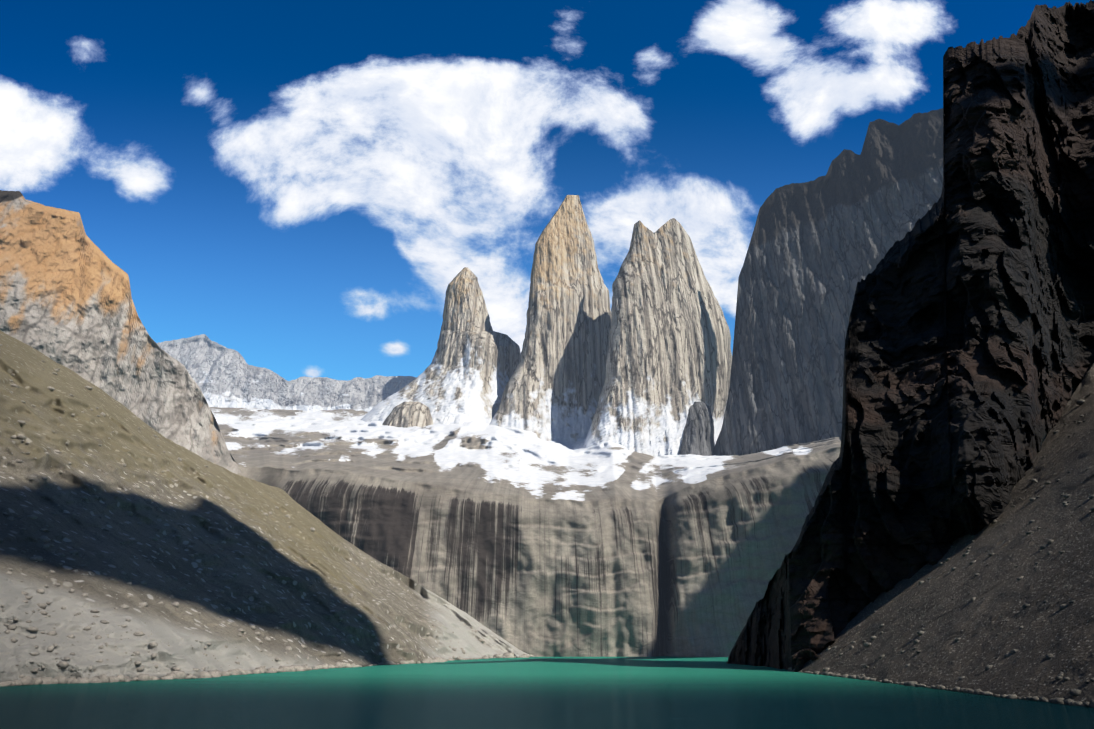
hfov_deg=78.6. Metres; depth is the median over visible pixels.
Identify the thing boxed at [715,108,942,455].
cliff
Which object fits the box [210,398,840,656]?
cirque cliff and bench
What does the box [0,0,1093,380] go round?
sky
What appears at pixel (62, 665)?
scree boulders
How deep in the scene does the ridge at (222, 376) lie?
2660.05 m
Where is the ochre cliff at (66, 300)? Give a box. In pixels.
[0,190,241,473]
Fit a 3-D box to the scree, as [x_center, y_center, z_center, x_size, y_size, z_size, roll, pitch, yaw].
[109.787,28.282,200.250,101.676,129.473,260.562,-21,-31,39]
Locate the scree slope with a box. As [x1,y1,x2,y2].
[0,330,528,681]
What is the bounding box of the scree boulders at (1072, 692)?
[817,399,1093,701]
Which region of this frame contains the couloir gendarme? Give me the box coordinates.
[680,402,714,455]
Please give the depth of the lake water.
81.30 m
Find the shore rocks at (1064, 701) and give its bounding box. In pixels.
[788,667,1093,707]
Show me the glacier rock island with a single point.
(408, 414)
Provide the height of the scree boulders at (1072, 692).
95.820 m
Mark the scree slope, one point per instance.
(249, 521)
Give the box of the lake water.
[0,656,1093,728]
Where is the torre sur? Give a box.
[360,267,520,424]
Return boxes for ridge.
[157,334,415,412]
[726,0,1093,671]
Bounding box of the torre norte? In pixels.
[583,218,731,456]
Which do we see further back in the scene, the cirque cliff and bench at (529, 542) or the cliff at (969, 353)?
the cirque cliff and bench at (529, 542)
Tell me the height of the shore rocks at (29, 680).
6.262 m
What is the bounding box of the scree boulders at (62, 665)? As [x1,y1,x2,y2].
[0,344,504,677]
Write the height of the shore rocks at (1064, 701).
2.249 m
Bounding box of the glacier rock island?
[382,402,432,427]
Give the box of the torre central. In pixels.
[489,195,611,444]
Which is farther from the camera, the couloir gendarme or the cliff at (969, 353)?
the couloir gendarme
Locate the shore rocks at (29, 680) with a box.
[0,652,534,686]

